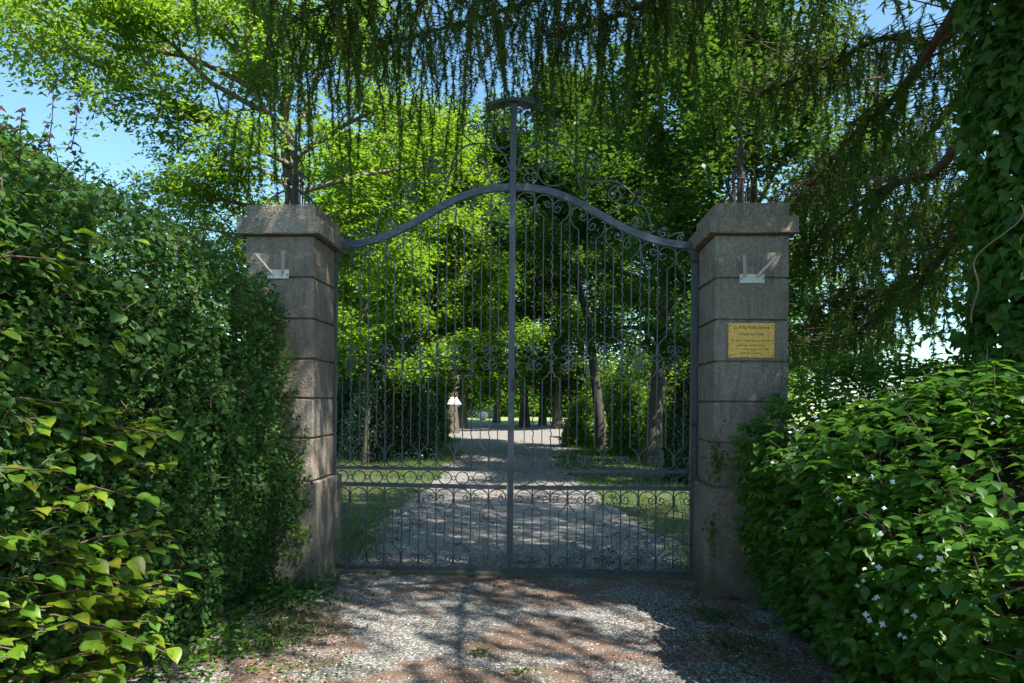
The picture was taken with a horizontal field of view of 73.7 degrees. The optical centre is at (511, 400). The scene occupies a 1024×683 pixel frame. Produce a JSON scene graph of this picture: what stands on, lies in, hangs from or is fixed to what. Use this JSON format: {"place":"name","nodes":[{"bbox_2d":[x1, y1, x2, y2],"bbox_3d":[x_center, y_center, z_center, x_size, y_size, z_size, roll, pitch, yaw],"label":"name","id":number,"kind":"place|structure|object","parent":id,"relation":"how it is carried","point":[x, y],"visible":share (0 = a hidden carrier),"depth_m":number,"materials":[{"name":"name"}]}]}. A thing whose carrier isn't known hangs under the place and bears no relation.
{"place":"outdoors","nodes":[
{"label":"outdoors","id":0,"kind":"place"},
{"bbox_2d":[448,397,460,405],"bbox_3d":[-2.707,0.051,32.170,0.620,0.460,0.340,1,0,3],"label":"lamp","id":1,"kind":"object","parent":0,"point":[452,400],"visible":0.67,"depth_m":32.06,"materials":[{"name":"paint"}]},
{"bbox_2d":[73,405,860,672],"bbox_3d":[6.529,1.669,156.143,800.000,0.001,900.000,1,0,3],"label":"ground","id":2,"kind":"structure","parent":0,"point":[633,515],"depth_m":11.70,"materials":[{"name":"green plant"}]},
{"bbox_2d":[0,149,201,682],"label":"broad leaved shrub","id":3,"kind":"object","parent":2,"relation":"on","point":[95,644],"visible":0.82,"depth_m":3.05,"materials":[{"name":"green plant"}]},
{"bbox_2d":[0,114,308,682],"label":"hedge","id":4,"kind":"object","parent":2,"relation":"on","point":[180,361],"visible":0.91,"depth_m":3.69,"materials":[{"name":"green plant"}]},
{"bbox_2d":[0,95,6,128],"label":"red tipped shoot","id":5,"kind":"object","parent":4,"relation":"on","point":[2,108],"visible":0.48,"depth_m":3.65,"materials":[{"name":"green plant"}]},
{"bbox_2d":[10,107,29,132],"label":"red tipped shoot","id":6,"kind":"object","parent":4,"relation":"on","point":[19,110],"visible":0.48,"depth_m":3.83,"materials":[{"name":"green plant"}]},
{"bbox_2d":[42,79,58,155],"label":"red tipped shoot","id":7,"kind":"object","parent":4,"relation":"on","point":[47,127],"visible":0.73,"depth_m":4.13,"materials":[{"name":"green plant"}]},
{"bbox_2d":[65,99,80,154],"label":"red tipped shoot","id":8,"kind":"object","parent":4,"relation":"on","point":[74,128],"visible":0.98,"depth_m":4.35,"materials":[{"name":"green plant"}]},
{"bbox_2d":[0,0,492,304],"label":"broadleaf tree","id":9,"kind":"object","parent":2,"relation":"on","point":[131,21],"visible":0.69,"depth_m":10.70,"materials":[{"name":"green plant"}]},
{"bbox_2d":[169,556,376,635],"bbox_3d":[-1.985,1.479,5.633,1.781,0.304,2.364,1,0,3],"label":"ground ivy","id":10,"kind":"object","parent":2,"relation":"on","point":[250,598],"visible":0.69,"depth_m":5.34,"materials":[{"name":"green plant"}]},
{"bbox_2d":[236,205,346,588],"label":"gate pillar","id":11,"kind":"structure","parent":2,"relation":"on","point":[308,239],"depth_m":5.77,"materials":[{"name":"stone"}]},
{"bbox_2d":[253,250,288,278],"bbox_3d":[-1.994,-1.132,5.686,0.268,0.208,0.171,1,0,3],"label":"flag holder","id":12,"kind":"object","parent":11,"relation":"attached to","point":[282,273],"visible":1,"depth_m":5.75,"materials":[{"name":"white paint"}]},
{"bbox_2d":[256,123,330,218],"bbox_3d":[-1.939,-2.069,6.121,0.505,0.834,0.505,1,0,3],"label":"iron finial","id":13,"kind":"object","parent":11,"relation":"on","point":[294,197],"visible":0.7,"depth_m":6.10,"materials":[{"name":"grey metal"}]},
{"bbox_2d":[278,438,313,576],"bbox_3d":[-1.812,0.895,5.716,0.320,1.167,0.136,1,0,3],"label":"creeping ivy","id":14,"kind":"object","parent":11,"relation":"attached to","point":[296,535],"visible":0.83,"depth_m":5.71,"materials":[{"name":"green plant"}]},
{"bbox_2d":[330,91,541,571],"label":"wrought iron gate","id":15,"kind":"structure","parent":11,"relation":"attached to","point":[514,103],"depth_m":6.31,"materials":[{"name":"grey metal"}]},
{"bbox_2d":[204,142,460,402],"bbox_3d":[-6.599,-4.370,27.343,10.378,11.841,10.000,1,0,23],"label":"broadleaf tree","id":16,"kind":"object","parent":2,"relation":"on","point":[315,181],"visible":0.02,"depth_m":25.32,"materials":[{"name":"green plant"}]},
{"bbox_2d":[336,364,371,454],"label":"bush","id":17,"kind":"object","parent":2,"relation":"on","point":[346,396],"visible":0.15,"depth_m":19.95,"materials":[{"name":"green plant"}]},
{"bbox_2d":[221,110,490,463],"bbox_3d":[-3.832,-2.760,16.619,6.416,8.656,5.260,0,0,-32],"label":"broadleaf tree","id":18,"kind":"object","parent":2,"relation":"on","point":[357,338],"visible":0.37,"depth_m":16.37,"materials":[{"name":"green plant"}]},
{"bbox_2d":[337,344,392,395],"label":"bush","id":19,"kind":"object","parent":2,"relation":"on","point":[357,371],"visible":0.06,"depth_m":24.55,"materials":[{"name":"green plant"}]},
{"bbox_2d":[313,105,464,371],"bbox_3d":[-5.282,-5.106,27.788,7.296,13.321,7.796,0,0,-17],"label":"broadleaf tree","id":20,"kind":"object","parent":2,"relation":"on","point":[373,151],"visible":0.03,"depth_m":26.61,"materials":[{"name":"green plant"}]},
{"bbox_2d":[337,336,441,462],"bbox_3d":[-3.292,-0.038,18.521,2.945,3.361,2.511,1,0,3],"label":"bush","id":21,"kind":"object","parent":2,"relation":"on","point":[396,447],"visible":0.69,"depth_m":17.88,"materials":[{"name":"green plant"}]},
{"bbox_2d":[391,330,452,442],"bbox_3d":[-3.662,-0.652,25.985,2.800,4.712,2.640,0,0,-19],"label":"bush","id":22,"kind":"object","parent":2,"relation":"on","point":[441,411],"visible":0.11,"depth_m":25.58,"materials":[{"name":"green plant"}]},
{"bbox_2d":[355,283,522,418],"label":"broadleaf tree","id":23,"kind":"object","parent":2,"relation":"on","point":[478,380],"visible":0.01,"depth_m":37.65,"materials":[{"name":"green plant"}]},
{"bbox_2d":[338,118,541,445],"bbox_3d":[-2.723,-3.468,20.505,7.334,10.098,6.908,1,0,3],"label":"broadleaf tree","id":24,"kind":"object","parent":2,"relation":"on","point":[469,179],"visible":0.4,"depth_m":20.12,"materials":[{"name":"green plant"}]},
{"bbox_2d":[467,407,479,417],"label":"bush","id":25,"kind":"object","parent":2,"relation":"on","point":[476,412],"visible":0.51,"depth_m":61.50,"materials":[{"name":"green plant"}]},
{"bbox_2d":[402,125,562,432],"bbox_3d":[-2.835,-6.142,33.199,10.132,15.445,10.350,0,0,37],"label":"broadleaf tree","id":26,"kind":"object","parent":2,"relation":"on","point":[525,340],"visible":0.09,"depth_m":33.21,"materials":[{"name":"green plant"}]},
{"bbox_2d":[478,411,487,419],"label":"boulder","id":27,"kind":"object","parent":2,"relation":"on","point":[484,415],"visible":0.87,"depth_m":54.74,"materials":[{"name":"stone"}]},
{"bbox_2d":[477,408,492,418],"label":"bush","id":28,"kind":"object","parent":2,"relation":"on","point":[490,413],"visible":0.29,"depth_m":59.56,"materials":[{"name":"green plant"}]},
{"bbox_2d":[438,329,547,416],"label":"broadleaf tree","id":29,"kind":"object","parent":2,"relation":"on","point":[535,405],"visible":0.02,"depth_m":67.39,"materials":[{"name":"green plant"}]},
{"bbox_2d":[415,84,573,428],"bbox_3d":[-1.187,-7.675,38.814,10.208,18.546,11.158,0,0,-39],"label":"broadleaf tree","id":30,"kind":"object","parent":2,"relation":"on","point":[465,414],"visible":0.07,"depth_m":37.67,"materials":[{"name":"green plant"}]},
{"bbox_2d":[333,568,693,579],"bbox_3d":[-0.019,1.601,6.291,3.420,0.058,0.190,1,0,3],"label":"stone threshold","id":31,"kind":"object","parent":2,"relation":"on","point":[525,574],"visible":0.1,"depth_m":6.21,"materials":[{"name":"stone"}]},
{"bbox_2d":[237,452,791,570],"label":"leaf litter","id":32,"kind":"object","parent":2,"relation":"on","point":[582,551],"visible":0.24,"depth_m":9.06,"materials":[{"name":"brown plant"}]},
{"bbox_2d":[514,410,519,417],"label":"bush","id":33,"kind":"object","parent":2,"relation":"on","point":[516,415],"visible":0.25,"depth_m":63.63,"materials":[{"name":"green plant"}]},
{"bbox_2d":[228,301,834,416],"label":"distant wood","id":34,"kind":"object","parent":2,"relation":"on","point":[502,408],"visible":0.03,"depth_m":68.87,"materials":[{"name":"green plant"}]},
{"bbox_2d":[465,48,659,449],"bbox_3d":[1.669,-4.771,22.758,6.980,12.809,6.323,1,0,3],"label":"broadleaf tree","id":35,"kind":"object","parent":2,"relation":"on","point":[580,225],"visible":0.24,"depth_m":22.36,"materials":[{"name":"green plant"}]},
{"bbox_2d":[486,186,650,428],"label":"broadleaf tree","id":36,"kind":"object","parent":2,"relation":"on","point":[561,339],"visible":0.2,"depth_m":37.51,"materials":[{"name":"green plant"}]},
{"bbox_2d":[558,393,608,448],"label":"bush","id":37,"kind":"object","parent":2,"relation":"on","point":[581,424],"visible":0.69,"depth_m":23.41,"materials":[{"name":"green plant"}]},
{"bbox_2d":[495,111,681,398],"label":"broadleaf tree","id":38,"kind":"object","parent":2,"relation":"on","point":[588,282],"visible":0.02,"depth_m":43.77,"materials":[{"name":"green plant"}]},
{"bbox_2d":[574,353,620,409],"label":"bush","id":39,"kind":"object","parent":2,"relation":"on","point":[589,388],"visible":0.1,"depth_m":28.65,"materials":[{"name":"green plant"}]},
{"bbox_2d":[187,0,1023,420],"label":"weeping conifer","id":40,"kind":"object","parent":2,"relation":"on","point":[843,72],"visible":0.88,"depth_m":6.17,"materials":[{"name":"green plant"}]},
{"bbox_2d":[796,0,1023,429],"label":"ivy","id":41,"kind":"object","parent":40,"relation":"attached to","point":[996,212],"visible":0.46,"depth_m":4.18,"materials":[{"name":"green plant"}]},
{"bbox_2d":[604,374,649,455],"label":"bush","id":42,"kind":"object","parent":2,"relation":"on","point":[625,429],"visible":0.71,"depth_m":20.40,"materials":[{"name":"green plant"}]},
{"bbox_2d":[603,338,652,424],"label":"bush","id":43,"kind":"object","parent":2,"relation":"on","point":[645,375],"visible":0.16,"depth_m":26.66,"materials":[{"name":"green plant"}]},
{"bbox_2d":[574,169,714,400],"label":"broadleaf tree","id":44,"kind":"object","parent":2,"relation":"on","point":[625,335],"visible":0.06,"depth_m":37.50,"materials":[{"name":"green plant"}]},
{"bbox_2d":[479,0,818,465],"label":"broadleaf tree","id":45,"kind":"object","parent":2,"relation":"on","point":[564,162],"visible":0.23,"depth_m":17.42,"materials":[{"name":"green plant"}]},
{"bbox_2d":[639,352,689,458],"bbox_3d":[4.453,-0.007,19.057,1.814,3.556,1.741,1,0,3],"label":"bush","id":46,"kind":"object","parent":2,"relation":"on","point":[669,377],"visible":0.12,"depth_m":18.60,"materials":[{"name":"green plant"}]},
{"bbox_2d":[660,361,697,485],"bbox_3d":[3.664,0.430,14.018,1.057,2.581,2.276,1,0,3],"label":"bush","id":47,"kind":"object","parent":2,"relation":"on","point":[682,454],"visible":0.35,"depth_m":13.72,"materials":[{"name":"green plant"}]},
{"bbox_2d":[688,202,798,598],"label":"gate pillar","id":48,"kind":"structure","parent":2,"relation":"on","point":[725,237],"depth_m":5.60,"materials":[{"name":"stone"}]},
{"bbox_2d":[513,106,698,574],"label":"wrought iron gate","id":49,"kind":"structure","parent":48,"relation":"attached to","point":[605,218],"depth_m":6.24,"materials":[{"name":"grey metal"}]},
{"bbox_2d":[701,503,720,560],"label":"creeping ivy","id":50,"kind":"object","parent":48,"relation":"attached to","point":[712,532],"visible":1,"depth_m":5.56,"materials":[{"name":"green plant"}]},
{"bbox_2d":[701,419,727,485],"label":"creeping ivy","id":51,"kind":"object","parent":48,"relation":"attached to","point":[715,458],"visible":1,"depth_m":5.58,"materials":[{"name":"green plant"}]},
{"bbox_2d":[718,119,779,202],"bbox_3d":[1.992,-2.035,5.949,0.505,0.834,0.505,1,0,3],"label":"iron finial","id":52,"kind":"object","parent":48,"relation":"on","point":[742,176],"visible":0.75,"depth_m":5.93,"materials":[{"name":"grey metal"}]},
{"bbox_2d":[728,323,774,357],"bbox_3d":[1.961,-0.492,5.594,0.373,0.283,0.010,1,0,3],"label":"brass plaque","id":53,"kind":"object","parent":48,"relation":"attached to","point":[750,340],"visible":1,"depth_m":5.59,"materials":[{"name":"gold metal"}]},
{"bbox_2d":[739,254,777,282],"bbox_3d":[1.982,-1.064,5.513,0.284,0.208,0.171,1,0,3],"label":"flag holder","id":54,"kind":"object","parent":48,"relation":"attached to","point":[745,277],"visible":1,"depth_m":5.58,"materials":[{"name":"white paint"}]},
{"bbox_2d":[625,199,884,415],"bbox_3d":[12.155,-4.384,36.017,12.328,12.198,11.726,1,0,3],"label":"broadleaf tree","id":55,"kind":"object","parent":2,"relation":"on","point":[795,371],"visible":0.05,"depth_m":33.97,"materials":[{"name":"green plant"}]},
{"bbox_2d":[608,0,952,409],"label":"broadleaf tree","id":56,"kind":"object","parent":2,"relation":"on","point":[666,159],"visible":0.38,"depth_m":12.51,"materials":[{"name":"green plant"}]},
{"bbox_2d":[723,348,1023,682],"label":"flowering shrub","id":57,"kind":"object","parent":2,"relation":"on","point":[891,533],"visible":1,"depth_m":3.39,"materials":[{"name":"green plant"}]},
{"bbox_2d":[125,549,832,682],"bbox_3d":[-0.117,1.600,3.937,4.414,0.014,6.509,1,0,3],"label":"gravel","id":58,"kind":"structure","parent":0,"point":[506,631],"depth_m":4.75,"materials":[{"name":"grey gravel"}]},
{"bbox_2d":[120,422,838,682],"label":"driveway","id":59,"kind":"structure","parent":0,"point":[445,631],"depth_m":5.09,"materials":[{"name":"grey gravel"}]},
{"bbox_2d":[106,588,325,682],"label":"ground weed","id":60,"kind":"object","parent":59,"relation":"on","point":[228,639],"visible":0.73,"depth_m":4.33,"materials":[{"name":"green plant"}]},
{"bbox_2d":[200,619,339,652],"bbox_3d":[-1.609,1.570,4.526,0.827,0.091,0.616,1,0,3],"label":"ground weed","id":61,"kind":"object","parent":59,"relation":"on","point":[280,639],"visible":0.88,"depth_m":4.50,"materials":[{"name":"green plant"}]},
{"bbox_2d":[199,642,392,682],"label":"ground weed","id":62,"kind":"object","parent":59,"relation":"on","point":[313,656],"visible":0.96,"depth_m":4.04,"materials":[{"name":"green plant"}]},
{"bbox_2d":[233,602,406,650],"bbox_3d":[-1.379,1.559,4.908,1.198,0.107,0.858,0,0,-35],"label":"ground weed","id":63,"kind":"object","parent":59,"relation":"on","point":[328,620],"visible":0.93,"depth_m":4.86,"materials":[{"name":"green plant"}]},
{"bbox_2d":[105,527,836,682],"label":"leaf litter","id":64,"kind":"object","parent":59,"relation":"on","point":[643,678],"visible":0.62,"depth_m":4.71,"materials":[{"name":"brown plant"}]},
{"bbox_2d":[467,645,488,656],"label":"ground weed","id":65,"kind":"object","parent":59,"relation":"on","point":[483,651],"visible":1,"depth_m":4.29,"materials":[{"name":"green plant"}]},
{"bbox_2d":[475,282,546,422],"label":"broadleaf tree","id":66,"kind":"object","parent":59,"relation":"on","point":[494,418],"visible":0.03,"depth_m":47.80,"materials":[{"name":"green plant"}]},
{"bbox_2d":[512,662,536,675],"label":"ground weed","id":67,"kind":"object","parent":59,"relation":"on","point":[522,670],"visible":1,"depth_m":4.01,"materials":[{"name":"green plant"}]},
{"bbox_2d":[458,195,602,426],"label":"broadleaf tree","id":68,"kind":"object","parent":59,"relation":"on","point":[579,370],"visible":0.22,"depth_m":38.98,"materials":[{"name":"green plant"}]},
{"bbox_2d":[488,284,602,425],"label":"broadleaf tree","id":69,"kind":"object","parent":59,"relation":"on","point":[542,417],"visible":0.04,"depth_m":43.74,"materials":[{"name":"green plant"}]},
{"bbox_2d":[667,603,776,632],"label":"ground weed","id":70,"kind":"object","parent":59,"relation":"on","point":[718,615],"visible":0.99,"depth_m":5.06,"materials":[{"name":"green plant"}]},
{"bbox_2d":[681,628,777,667],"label":"ground weed","id":71,"kind":"object","parent":59,"relation":"on","point":[733,643],"visible":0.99,"depth_m":4.48,"materials":[{"name":"green plant"}]},
{"bbox_2d":[730,593,742,598],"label":"dead leaf","id":72,"kind":"object","parent":59,"relation":"on","point":[733,596],"visible":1,"depth_m":5.56,"materials":[{"name":"brown plant"}]},
{"bbox_2d":[673,642,825,681],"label":"ground weed","id":73,"kind":"object","parent":59,"relation":"on","point":[755,662],"visible":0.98,"depth_m":4.09,"materials":[{"name":"green plant"}]},
{"bbox_2d":[759,624,769,628],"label":"dead leaf","id":74,"kind":"object","parent":59,"relation":"on","point":[763,626],"visible":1,"depth_m":4.82,"materials":[{"name":"brown plant"}]},
{"bbox_2d":[0,0,1011,404],"label":"sky","id":75,"kind":"structure","parent":0,"point":[120,147],"materials":[{"name":"blue"}]}
]}

